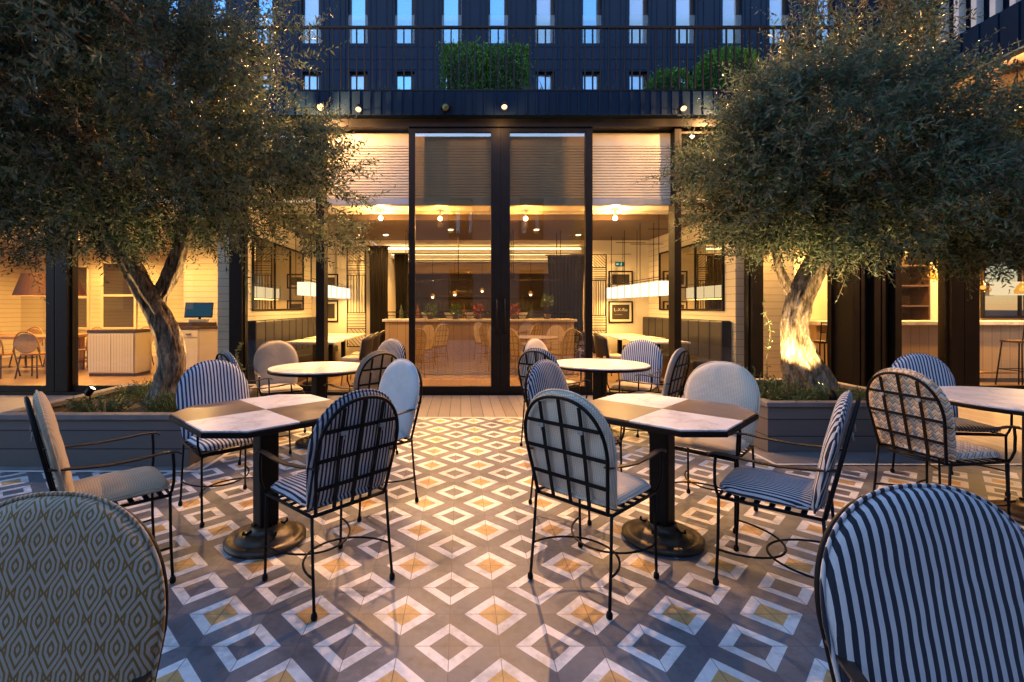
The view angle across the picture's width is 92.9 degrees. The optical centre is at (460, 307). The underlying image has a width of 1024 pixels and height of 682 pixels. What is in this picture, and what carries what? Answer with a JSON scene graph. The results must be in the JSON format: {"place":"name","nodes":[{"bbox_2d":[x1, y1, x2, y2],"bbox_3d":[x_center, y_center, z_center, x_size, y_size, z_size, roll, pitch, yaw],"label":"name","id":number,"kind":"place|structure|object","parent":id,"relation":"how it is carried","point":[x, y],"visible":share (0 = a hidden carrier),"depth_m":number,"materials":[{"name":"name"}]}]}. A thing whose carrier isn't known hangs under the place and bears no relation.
{"place":"outdoors","nodes":[
{"label":"outdoors","id":0,"kind":"place"},
{"bbox_2d":[0,395,1021,470],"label":"deck","id":1,"kind":"structure","parent":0,"point":[471,405],"depth_m":6.07,"materials":[{"name":"wood"}]},
{"bbox_2d":[0,384,265,465],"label":"planter box","id":2,"kind":"object","parent":1,"relation":"on","point":[18,447],"visible":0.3,"depth_m":4.06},
{"bbox_2d":[62,391,140,411],"bbox_3d":[-3.352,0.878,4.539,0.616,0.252,0.670,0,0,-34],"label":"shrub","id":3,"kind":"object","parent":2,"relation":"in","point":[109,406],"visible":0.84,"depth_m":4.50,"materials":[{"name":"green plant"}]},
{"bbox_2d":[111,375,153,400],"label":"shrub","id":4,"kind":"object","parent":2,"relation":"in","point":[142,392],"visible":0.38,"depth_m":5.18,"materials":[{"name":"green plant"}]},
{"bbox_2d":[136,385,177,411],"bbox_3d":[-2.725,0.869,4.602,0.663,0.300,0.674,0,0,0],"label":"shrub","id":5,"kind":"object","parent":2,"relation":"in","point":[166,405],"visible":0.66,"depth_m":4.50,"materials":[{"name":"green plant"}]},
{"bbox_2d":[0,0,395,407],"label":"olive tree","id":6,"kind":"object","parent":2,"relation":"in","point":[66,79],"visible":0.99,"depth_m":4.11,"materials":[{"name":"green plant"}]},
{"bbox_2d":[0,452,1021,469],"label":"kerb strip","id":7,"kind":"object","parent":1,"relation":"on","point":[813,457],"visible":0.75,"depth_m":4.22,"materials":[{"name":"grey concrete"}]},
{"bbox_2d":[753,378,908,451],"bbox_3d":[3.625,1.100,5.205,1.630,0.460,1.530,0,0,0],"label":"planter box","id":8,"kind":"object","parent":1,"relation":"on","point":[807,421],"visible":0.21,"depth_m":4.46,"materials":[{"name":"wood"}]},
{"bbox_2d":[755,373,817,401],"bbox_3d":[3.118,0.799,4.782,0.714,0.340,0.711,0,0,0],"label":"shrub","id":9,"kind":"object","parent":8,"relation":"in","point":[778,394],"visible":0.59,"depth_m":4.72,"materials":[{"name":"green plant"}]},
{"bbox_2d":[632,0,1023,399],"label":"olive tree","id":10,"kind":"object","parent":8,"relation":"in","point":[943,171],"visible":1,"depth_m":4.38,"materials":[{"name":"green plant"}]},
{"bbox_2d":[794,383,865,399],"bbox_3d":[3.622,0.847,4.775,0.666,0.248,0.660,0,0,0],"label":"shrub","id":11,"kind":"object","parent":8,"relation":"in","point":[819,394],"visible":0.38,"depth_m":4.78,"materials":[{"name":"green plant"}]},
{"bbox_2d":[0,418,1023,681],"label":"patio floor","id":12,"kind":"structure","parent":0,"point":[460,598],"depth_m":2.36,"materials":[{"name":"tile"}]},
{"bbox_2d":[0,491,168,681],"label":"patio chair","id":13,"kind":"object","parent":12,"relation":"on","point":[84,594],"visible":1,"depth_m":0.92,"materials":[{"name":"fabric"}]},
{"bbox_2d":[24,390,181,583],"bbox_3d":[-1.727,0.852,2.335,0.567,0.963,0.506,0,0,-43],"label":"patio chair","id":14,"kind":"object","parent":12,"relation":"on","point":[129,485],"visible":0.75,"depth_m":2.25,"materials":[{"name":"beige fabric"}]},
{"bbox_2d":[176,360,252,527],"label":"patio chair","id":15,"kind":"object","parent":12,"relation":"on","point":[207,382],"visible":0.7,"depth_m":3.30,"materials":[{"name":"fabric"}]},
{"bbox_2d":[169,394,333,559],"bbox_3d":[-1.120,0.960,2.780,0.850,0.752,0.850,0,0,-45],"label":"octagonal table","id":16,"kind":"object","parent":12,"relation":"on","point":[263,422],"visible":0.96,"depth_m":2.71,"materials":[{"name":"metal"}]},
{"bbox_2d":[215,350,294,464],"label":"patio chair","id":17,"kind":"object","parent":12,"relation":"on","point":[224,355],"visible":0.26,"depth_m":4.24,"materials":[{"name":"multicoloured metal"}]},
{"bbox_2d":[253,340,307,432],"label":"patio chair","id":18,"kind":"object","parent":12,"relation":"on","point":[268,354],"visible":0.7,"depth_m":5.37,"materials":[{"name":"fabric"}]},
{"bbox_2d":[267,362,359,448],"bbox_3d":[-1.400,0.960,4.780,0.960,0.752,0.960,0,0,-45],"label":"round table","id":19,"kind":"object","parent":12,"relation":"on","point":[319,373],"visible":0.52,"depth_m":4.66,"materials":[{"name":"stone"}]},
{"bbox_2d":[254,389,398,621],"bbox_3d":[-0.628,0.852,2.355,0.567,0.963,0.506,0,0,43],"label":"patio chair","id":20,"kind":"object","parent":12,"relation":"on","point":[352,444],"visible":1,"depth_m":2.21,"materials":[{"name":"fabric"}]},
{"bbox_2d":[323,350,398,453],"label":"patio chair","id":21,"kind":"object","parent":12,"relation":"on","point":[372,367],"visible":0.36,"depth_m":4.18,"materials":[{"name":"fabric"}]},
{"bbox_2d":[347,338,405,392],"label":"patio chair","id":22,"kind":"object","parent":12,"relation":"on","point":[396,347],"visible":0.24,"depth_m":5.75,"materials":[{"name":"fabric"}]},
{"bbox_2d":[357,359,422,521],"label":"patio chair","id":23,"kind":"object","parent":12,"relation":"on","point":[400,383],"visible":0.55,"depth_m":3.35,"materials":[{"name":"fabric"}]},
{"bbox_2d":[0,417,1021,471],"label":"white border","id":24,"kind":"object","parent":12,"relation":"on","point":[215,460],"visible":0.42,"depth_m":4.11,"materials":[{"name":"stone"}]},
{"bbox_2d":[523,339,581,394],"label":"patio chair","id":25,"kind":"object","parent":12,"relation":"on","point":[534,343],"visible":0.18,"depth_m":5.71,"materials":[{"name":"fabric"}]},
{"bbox_2d":[518,348,589,445],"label":"patio chair","id":26,"kind":"object","parent":12,"relation":"on","point":[529,358],"visible":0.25,"depth_m":4.56,"materials":[{"name":"fabric"}]},
{"bbox_2d":[524,359,624,525],"bbox_3d":[0.764,0.852,3.296,0.506,0.963,0.567,0,0,-45],"label":"patio chair","id":27,"kind":"object","parent":12,"relation":"on","point":[544,374],"visible":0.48,"depth_m":3.35,"materials":[{"name":"fabric"}]},
{"bbox_2d":[524,389,666,619],"bbox_3d":[0.634,0.852,2.365,0.567,0.963,0.506,0,0,-44],"label":"patio chair","id":28,"kind":"object","parent":12,"relation":"on","point":[570,444],"visible":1,"depth_m":2.21,"materials":[{"name":"fabric"}]},
{"bbox_2d":[557,358,650,438],"bbox_3d":[1.460,0.960,5.080,1.000,0.752,1.000,0,0,-45],"label":"round table","id":29,"kind":"object","parent":12,"relation":"on","point":[599,369],"visible":0.54,"depth_m":5.01,"materials":[{"name":"stone"}]},
{"bbox_2d":[607,339,662,433],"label":"patio chair","id":30,"kind":"object","parent":12,"relation":"on","point":[647,352],"visible":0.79,"depth_m":5.51,"materials":[{"name":"fabric"}]},
{"bbox_2d":[616,348,689,445],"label":"patio chair","id":31,"kind":"object","parent":12,"relation":"on","point":[674,377],"visible":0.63,"depth_m":4.49,"materials":[{"name":"fabric"}]},
{"bbox_2d":[590,394,758,557],"bbox_3d":[1.165,0.960,2.800,0.850,0.752,0.850,0,0,-45],"label":"octagonal table","id":32,"kind":"object","parent":12,"relation":"on","point":[664,421],"visible":0.94,"depth_m":2.73,"materials":[{"name":"metal"}]},
{"bbox_2d":[675,361,760,533],"bbox_3d":[1.646,0.852,3.186,0.506,0.963,0.567,0,0,45],"label":"patio chair","id":33,"kind":"object","parent":12,"relation":"on","point":[724,382],"visible":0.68,"depth_m":3.21,"materials":[{"name":"fabric"}]},
{"bbox_2d":[707,390,860,585],"bbox_3d":[1.557,0.852,2.326,0.567,0.963,0.506,0,0,41],"label":"patio chair","id":34,"kind":"object","parent":12,"relation":"on","point":[789,492],"visible":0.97,"depth_m":2.21,"materials":[{"name":"fabric"}]},
{"bbox_2d":[814,483,1023,681],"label":"patio chair","id":35,"kind":"object","parent":12,"relation":"on","point":[918,582],"visible":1,"depth_m":0.95,"materials":[{"name":"fabric"}]},
{"bbox_2d":[865,368,1021,516],"bbox_3d":[2.944,0.852,3.014,0.567,0.963,0.506,0,0,-10],"label":"patio chair","id":36,"kind":"object","parent":12,"relation":"on","point":[910,411],"visible":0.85,"depth_m":2.91,"materials":[{"name":"fabric"}]},
{"bbox_2d":[890,353,1012,495],"bbox_3d":[3.684,0.852,3.696,0.506,0.963,0.567,0,0,7],"label":"patio chair","id":37,"kind":"object","parent":12,"relation":"on","point":[937,371],"visible":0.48,"depth_m":3.85,"materials":[{"name":"fabric"}]},
{"bbox_2d":[939,386,1023,523],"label":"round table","id":38,"kind":"object","parent":12,"relation":"on","point":[1003,400],"visible":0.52,"depth_m":3.10,"materials":[{"name":"stone"}]},
{"bbox_2d":[0,356,1023,389],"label":"dining floor","id":39,"kind":"structure","parent":0,"point":[27,378],"depth_m":9.08,"materials":[{"name":"wood"}]},
{"bbox_2d":[13,331,45,378],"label":"bentwood chair","id":40,"kind":"object","parent":39,"relation":"on","point":[25,343],"visible":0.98,"depth_m":9.04,"materials":[{"name":"wood"}]},
{"bbox_2d":[0,334,87,373],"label":"long table","id":41,"kind":"object","parent":39,"relation":"on","point":[81,340],"visible":0.36,"depth_m":10.38,"materials":[{"name":"wood"}]},
{"bbox_2d":[87,329,151,375],"bbox_3d":[-6.750,0.878,9.594,0.940,0.900,0.532,0,0,0],"label":"white cabinet","id":42,"kind":"object","parent":39,"relation":"on","point":[119,352],"visible":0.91,"depth_m":9.33,"materials":[{"name":"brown wood"}]},
{"bbox_2d":[156,322,217,370],"bbox_3d":[-5.425,0.788,9.905,1.310,0.980,0.690,0,0,0],"label":"till cabinet","id":43,"kind":"object","parent":39,"relation":"on","point":[201,341],"visible":0.23,"depth_m":9.63,"materials":[{"name":"white wood"}]},
{"bbox_2d":[184,302,213,321],"bbox_3d":[-5.330,0.093,9.850,0.520,0.403,0.240,0,0,-14],"label":"till terminal","id":44,"kind":"object","parent":43,"relation":"on","point":[199,310],"visible":0.98,"depth_m":9.83,"materials":[{"name":"black plastic"}]},
{"bbox_2d":[248,317,337,383],"bbox_3d":[-3.130,0.768,9.450,0.620,1.120,3.400,0,0,0],"label":"booth bench","id":45,"kind":"object","parent":39,"relation":"on","point":[260,332],"visible":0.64,"depth_m":8.80,"materials":[{"name":"leather"}]},
{"bbox_2d":[287,339,343,384],"bbox_3d":[-2.550,0.953,8.500,0.840,0.750,0.720,0,0,0],"label":"dining table","id":46,"kind":"object","parent":39,"relation":"on","point":[313,341],"visible":0.48,"depth_m":8.46,"materials":[{"name":"white stone"}]},
{"bbox_2d":[340,334,373,385],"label":"dining chair","id":47,"kind":"object","parent":39,"relation":"on","point":[366,345],"visible":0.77,"depth_m":8.25,"materials":[{"name":"beige fabric"}]},
{"bbox_2d":[382,312,576,373],"bbox_3d":[0.375,0.693,9.900,3.850,1.230,0.720,0,0,0],"label":"bar counter","id":48,"kind":"object","parent":39,"relation":"on","point":[452,346],"visible":0.82,"depth_m":9.60,"materials":[{"name":"brown wood"}]},
{"bbox_2d":[0,91,1023,394],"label":"restaurant building","id":49,"kind":"structure","parent":39,"relation":"on","point":[482,169],"depth_m":7.54,"materials":[{"name":"brown metal"}]},
{"bbox_2d":[0,132,45,390],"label":"window","id":50,"kind":"structure","parent":49,"relation":"in","point":[2,387],"depth_m":7.46,"materials":[{"name":"brown metal"}]},
{"bbox_2d":[12,227,45,295],"bbox_3d":[-8.520,-0.949,9.700,0.720,1.418,0.720,0,0,0],"label":"shade pendant","id":51,"kind":"object","parent":49,"relation":"hanging from","point":[25,283],"visible":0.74,"depth_m":9.46,"materials":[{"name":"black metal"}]},
{"bbox_2d":[45,265,89,328],"bbox_3d":[-10.700,-0.285,13.165,1.200,1.750,0.050,0,0,0],"label":"window","id":52,"kind":"structure","parent":49,"relation":"attached to","point":[83,303],"depth_m":13.16,"materials":[{"name":"white paint"}]},
{"bbox_2d":[101,261,136,328],"bbox_3d":[-9.300,-0.335,13.165,0.950,1.850,0.050,0,0,0],"label":"window","id":53,"kind":"structure","parent":49,"relation":"attached to","point":[118,305],"depth_m":13.16,"materials":[{"name":"white paint"}]},
{"bbox_2d":[71,130,196,390],"bbox_3d":[-4.780,-0.729,7.500,2.470,4.033,0.080,0,0,0],"label":"window","id":54,"kind":"structure","parent":49,"relation":"in","point":[74,387],"depth_m":7.48,"materials":[{"name":"brown metal"}]},
{"bbox_2d":[252,235,303,310],"bbox_3d":[-3.428,-0.569,9.250,0.035,1.243,2.560,0,0,0],"label":"wall mirror","id":55,"kind":"object","parent":49,"relation":"attached to","point":[274,286],"depth_m":8.99,"materials":[{"name":"black mirror"}]},
{"bbox_2d":[244,130,311,390],"bbox_3d":[-2.780,-0.729,7.500,1.130,4.033,0.080,0,0,0],"label":"window","id":56,"kind":"structure","parent":49,"relation":"in","point":[309,388],"depth_m":7.47,"materials":[{"name":"brown metal"}]},
{"bbox_2d":[295,214,349,298],"bbox_3d":[-2.620,-0.878,9.525,0.600,1.357,2.960,0,0,0],"label":"linear pendant","id":57,"kind":"object","parent":49,"relation":"hanging from","point":[306,288],"visible":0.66,"depth_m":8.89,"materials":[{"name":"white metal"}]},
{"bbox_2d":[347,247,365,346],"bbox_3d":[-2.360,-0.245,10.950,0.440,2.270,0.024,0,0,0],"label":"lattice screen","id":58,"kind":"object","parent":49,"relation":"attached to","point":[356,296],"visible":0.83,"depth_m":10.94,"materials":[{"name":"black metal"}]},
{"bbox_2d":[367,246,389,333],"bbox_3d":[-1.870,-0.052,10.995,0.520,2.724,0.123,0,0,0],"label":"hanging curtain","id":59,"kind":"object","parent":49,"relation":"hanging from","point":[378,258],"visible":0.63,"depth_m":10.96,"materials":[{"name":"black fabric"}]},
{"bbox_2d":[392,253,408,317],"bbox_3d":[-1.430,-0.002,11.595,0.440,2.624,0.124,0,0,0],"label":"hanging curtain","id":60,"kind":"object","parent":49,"relation":"hanging from","point":[401,270],"visible":0.55,"depth_m":11.56,"materials":[{"name":"black fabric"}]},
{"bbox_2d":[409,128,499,391],"bbox_3d":[-0.095,-0.729,7.392,1.399,4.033,0.137,0,0,0],"label":"glass door","id":61,"kind":"structure","parent":49,"relation":"in","point":[495,132],"depth_m":7.38,"materials":[{"name":"brown metal"}]},
{"bbox_2d":[1,26,924,90],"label":"terrace railing","id":62,"kind":"object","parent":49,"relation":"on","point":[718,28],"visible":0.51,"depth_m":7.25,"materials":[{"name":"brown metal"}]},
{"bbox_2d":[436,34,493,88],"bbox_3d":[0.046,-3.818,8.341,1.195,1.469,1.132,0,0,0],"label":"clipped hedge","id":63,"kind":"object","parent":49,"relation":"on","point":[470,69],"visible":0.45,"depth_m":7.99,"materials":[{"name":"green plant"}]},
{"bbox_2d":[406,230,560,283],"bbox_3d":[0.449,-0.972,9.901,3.114,1.173,0.417,0,0,0],"label":"glass rack","id":64,"kind":"object","parent":49,"relation":"hanging from","point":[513,262],"visible":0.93,"depth_m":9.70,"materials":[{"name":"black metal"}]},
{"bbox_2d":[388,248,580,249],"bbox_3d":[0.550,-1.480,12.130,4.900,0.040,0.060,0,0,0],"label":"cove light","id":65,"kind":"object","parent":49,"relation":"attached to","point":[484,248],"visible":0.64,"depth_m":12.10,"materials":[{"name":"white"}]},
{"bbox_2d":[477,29,536,88],"bbox_3d":[0.795,-3.834,8.298,1.055,1.601,1.102,0,0,0],"label":"clipped hedge","id":66,"kind":"object","parent":49,"relation":"on","point":[494,69],"visible":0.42,"depth_m":7.99,"materials":[{"name":"green plant"}]},
{"bbox_2d":[0,0,1023,196],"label":"hotel building","id":67,"kind":"structure","parent":49,"relation":"on","point":[542,13],"depth_m":12.60,"materials":[{"name":"brown metal"}]},
{"bbox_2d":[256,0,273,42],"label":"window","id":68,"kind":"structure","parent":67,"relation":"in","point":[259,2],"depth_m":12.75,"materials":[{"name":"blue glass"}]},
{"bbox_2d":[302,0,320,42],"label":"window","id":69,"kind":"structure","parent":67,"relation":"in","point":[310,8],"depth_m":12.75,"materials":[{"name":"blue glass"}]},
{"bbox_2d":[303,73,320,88],"bbox_3d":[-3.902,-5.058,12.750,0.509,2.194,0.100,0,0,0],"label":"window","id":70,"kind":"structure","parent":67,"relation":"in","point":[305,75],"depth_m":12.74,"materials":[{"name":"glass"}]},
{"bbox_2d":[349,0,367,42],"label":"window","id":71,"kind":"structure","parent":67,"relation":"in","point":[358,9],"depth_m":12.75,"materials":[{"name":"glass"}]},
{"bbox_2d":[350,73,367,88],"bbox_3d":[-2.682,-5.058,12.750,0.509,2.194,0.100,0,0,0],"label":"window","id":72,"kind":"structure","parent":67,"relation":"in","point":[352,75],"depth_m":12.75,"materials":[{"name":"glass"}]},
{"bbox_2d":[395,0,413,42],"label":"window","id":73,"kind":"structure","parent":67,"relation":"in","point":[404,9],"depth_m":12.75,"materials":[{"name":"glass"}]},
{"bbox_2d":[442,0,460,42],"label":"window","id":74,"kind":"structure","parent":67,"relation":"in","point":[451,9],"depth_m":12.75,"materials":[{"name":"glass"}]},
{"bbox_2d":[489,0,507,42],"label":"window","id":75,"kind":"structure","parent":67,"relation":"in","point":[498,9],"depth_m":12.75,"materials":[{"name":"glass"}]},
{"bbox_2d":[535,73,551,88],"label":"window","id":76,"kind":"structure","parent":67,"relation":"in","point":[541,76],"depth_m":12.75,"materials":[{"name":"glass"}]},
{"bbox_2d":[535,0,553,42],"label":"window","id":77,"kind":"structure","parent":67,"relation":"in","point":[544,9],"depth_m":12.75,"materials":[{"name":"glass"}]},
{"bbox_2d":[582,0,600,42],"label":"window","id":78,"kind":"structure","parent":67,"relation":"in","point":[591,9],"depth_m":12.75,"materials":[{"name":"blue glass"}]},
{"bbox_2d":[629,0,646,42],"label":"window","id":79,"kind":"structure","parent":67,"relation":"in","point":[637,8],"depth_m":12.75,"materials":[{"name":"blue glass"}]},
{"bbox_2d":[676,0,693,42],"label":"window","id":80,"kind":"structure","parent":67,"relation":"in","point":[684,8],"depth_m":12.75,"materials":[{"name":"blue glass"}]},
{"bbox_2d":[723,0,739,42],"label":"window","id":81,"kind":"structure","parent":67,"relation":"in","point":[731,8],"depth_m":12.75,"materials":[{"name":"blue glass"}]},
{"bbox_2d":[770,0,786,42],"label":"window","id":82,"kind":"structure","parent":67,"relation":"in","point":[779,7],"depth_m":12.75,"materials":[{"name":"blue glass"}]},
{"bbox_2d":[500,128,592,391],"bbox_3d":[1.309,-0.729,7.392,1.402,4.033,0.137,0,0,0],"label":"glass door","id":83,"kind":"structure","parent":49,"relation":"in","point":[505,133],"depth_m":7.38,"materials":[{"name":"brown metal"}]},
{"bbox_2d":[545,254,583,358],"bbox_3d":[2.460,0.033,11.295,0.980,2.554,0.123,0,0,0],"label":"hanging curtain","id":84,"kind":"object","parent":49,"relation":"hanging from","point":[566,290],"visible":0.58,"depth_m":11.27,"materials":[{"name":"black fabric"}]},
{"bbox_2d":[593,254,606,337],"bbox_3d":[3.115,-0.160,10.950,0.370,2.100,0.024,0,0,0],"label":"lattice screen","id":85,"kind":"object","parent":49,"relation":"attached to","point":[600,292],"visible":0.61,"depth_m":10.94,"materials":[{"name":"black metal"}]},
{"bbox_2d":[608,301,632,322],"bbox_3d":[3.694,0.099,11.185,0.560,0.500,0.030,0,0,0],"label":"framed picture","id":86,"kind":"object","parent":49,"relation":"attached to","point":[620,312],"visible":1,"depth_m":11.18,"materials":[{"name":"black metal"}]},
{"bbox_2d":[608,271,632,287],"bbox_3d":[3.694,-0.652,11.185,0.560,0.400,0.030,0,0,0],"label":"framed picture","id":87,"kind":"object","parent":49,"relation":"attached to","point":[617,276],"visible":0.66,"depth_m":11.18,"materials":[{"name":"black metal"}]},
{"bbox_2d":[607,214,668,298],"bbox_3d":[3.420,-0.878,9.525,0.600,1.357,2.960,0,0,0],"label":"linear pendant","id":88,"kind":"object","parent":49,"relation":"hanging from","point":[655,288],"visible":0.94,"depth_m":8.96,"materials":[{"name":"white metal"}]},
{"bbox_2d":[644,53,698,88],"bbox_3d":[3.561,-3.703,8.317,1.089,1.285,1.048,0,0,0],"label":"clipped hedge","id":89,"kind":"object","parent":49,"relation":"on","point":[667,79],"visible":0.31,"depth_m":8.05,"materials":[{"name":"green plant"}]},
{"bbox_2d":[659,238,724,310],"bbox_3d":[4.327,-0.569,9.250,0.035,1.243,2.560,0,0,0],"label":"wall mirror","id":90,"kind":"object","parent":49,"relation":"attached to","point":[703,282],"depth_m":8.77,"materials":[{"name":"black mirror"}]},
{"bbox_2d":[681,130,749,390],"bbox_3d":[3.917,-0.729,7.500,1.075,4.033,0.080,0,0,0],"label":"window","id":91,"kind":"structure","parent":49,"relation":"in","point":[683,132],"depth_m":7.48,"materials":[{"name":"brown metal"}]},
{"bbox_2d":[691,34,763,88],"bbox_3d":[4.553,-3.841,8.298,1.335,1.591,1.025,0,0,0],"label":"clipped hedge","id":92,"kind":"object","parent":49,"relation":"on","point":[714,65],"visible":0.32,"depth_m":8.07,"materials":[{"name":"green plant"}]},
{"bbox_2d":[827,261,832,372],"bbox_3d":[5.188,-0.729,7.500,1.105,4.033,0.080,0,0,0],"label":"window","id":93,"kind":"structure","parent":49,"relation":"in","point":[829,286],"depth_m":7.47,"materials":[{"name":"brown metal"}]},
{"bbox_2d":[833,123,859,385],"bbox_3d":[5.824,-0.720,7.340,0.128,4.000,0.480,0,0,0],"label":"folding door","id":94,"kind":"structure","parent":49,"relation":"in","point":[846,311],"depth_m":7.21,"materials":[{"name":"brown metal"}]},
{"bbox_2d":[860,246,866,386],"bbox_3d":[5.979,-0.720,7.390,0.128,4.000,0.480,0,0,0],"label":"folding door","id":95,"kind":"structure","parent":49,"relation":"in","point":[863,276],"depth_m":7.15,"materials":[{"name":"brown metal"}]},
{"bbox_2d":[867,137,880,383],"bbox_3d":[6.134,-0.720,7.340,0.128,4.000,0.480,0,0,0],"label":"folding door","id":96,"kind":"structure","parent":49,"relation":"in","point":[873,283],"depth_m":7.14,"materials":[{"name":"brown metal"}]},
{"bbox_2d":[881,136,887,369],"bbox_3d":[6.289,-0.720,7.390,0.128,4.000,0.480,0,0,0],"label":"folding door","id":97,"kind":"structure","parent":49,"relation":"in","point":[884,283],"depth_m":7.15,"materials":[{"name":"brown metal"}]},
{"bbox_2d":[888,137,901,367],"bbox_3d":[6.444,-0.720,7.340,0.128,4.000,0.480,0,0,0],"label":"folding door","id":98,"kind":"structure","parent":49,"relation":"in","point":[894,294],"depth_m":7.14,"materials":[{"name":"brown metal"}]},
{"bbox_2d":[902,252,930,319],"bbox_3d":[9.498,-0.222,10.995,1.877,2.100,0.490,0,0,0],"label":"kitchen shelf","id":99,"kind":"object","parent":49,"relation":"attached to","point":[916,303],"visible":0.18,"depth_m":11.04,"materials":[{"name":"brown wood"}]},
{"bbox_2d":[931,262,937,319],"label":"wall","id":100,"kind":"structure","parent":49,"relation":"attached to","point":[934,300],"depth_m":11.24,"materials":[{"name":"yellow paint"}]},
{"bbox_2d":[940,232,947,366],"bbox_3d":[7.033,-0.729,7.500,0.945,4.033,0.080,0,0,0],"label":"window frame","id":101,"kind":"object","parent":49,"relation":"in","point":[943,285],"depth_m":7.48,"materials":[{"name":"brown metal"}]},
{"bbox_2d":[980,260,1023,317],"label":"kitchen window","id":102,"kind":"structure","parent":49,"relation":"attached to","point":[1001,306],"depth_m":11.14,"materials":[{"name":"clear glass"}]},
{"bbox_2d":[989,282,1023,294],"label":"light box","id":103,"kind":"object","parent":49,"relation":"attached to","point":[996,289],"visible":0.9,"depth_m":10.75,"materials":[{"name":"plastic"}]},
{"bbox_2d":[593,333,620,378],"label":"dining chair","id":104,"kind":"object","parent":39,"relation":"on","point":[601,346],"visible":0.89,"depth_m":8.58,"materials":[{"name":"fabric"}]},
{"bbox_2d":[623,317,730,384],"bbox_3d":[4.030,0.768,9.450,0.620,1.120,3.400,0,0,0],"label":"booth bench","id":105,"kind":"object","parent":39,"relation":"on","point":[710,340],"visible":0.56,"depth_m":8.40,"materials":[{"name":"leather"}]},
{"bbox_2d":[809,320,1023,381],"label":"kitchen bar","id":106,"kind":"object","parent":39,"relation":"on","point":[919,336],"visible":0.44,"depth_m":8.58,"materials":[{"name":"wood"}]},
{"bbox_2d":[995,328,1023,384],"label":"bar stool","id":107,"kind":"object","parent":39,"relation":"on","point":[1018,342],"visible":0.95,"depth_m":8.29,"materials":[{"name":"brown wood"}]},
{"label":"ground","id":108,"kind":"structure","parent":0,"visible":0},
{"bbox_2d":[849,0,1023,98],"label":"side wing","id":109,"kind":"structure","parent":108,"relation":"on","point":[1008,15],"depth_m":6.59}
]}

